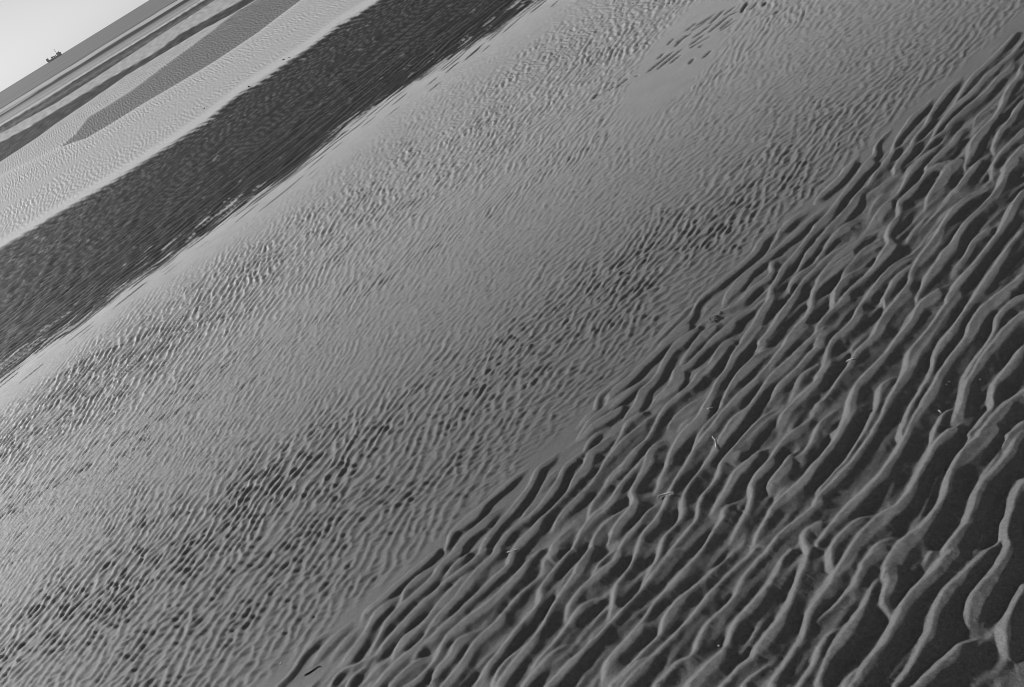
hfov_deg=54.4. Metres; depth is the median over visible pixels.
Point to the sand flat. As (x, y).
(382, 340)
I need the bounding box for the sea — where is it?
[0,0,175,108]
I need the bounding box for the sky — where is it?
[0,0,148,91]
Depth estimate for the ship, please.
2195.08 m
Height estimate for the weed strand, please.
0.023 m
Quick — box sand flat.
[0,0,1023,686]
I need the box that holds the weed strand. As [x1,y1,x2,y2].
[657,491,674,498]
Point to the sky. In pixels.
(31, 31)
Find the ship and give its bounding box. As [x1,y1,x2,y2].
[46,50,61,62]
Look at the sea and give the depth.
258.46 m

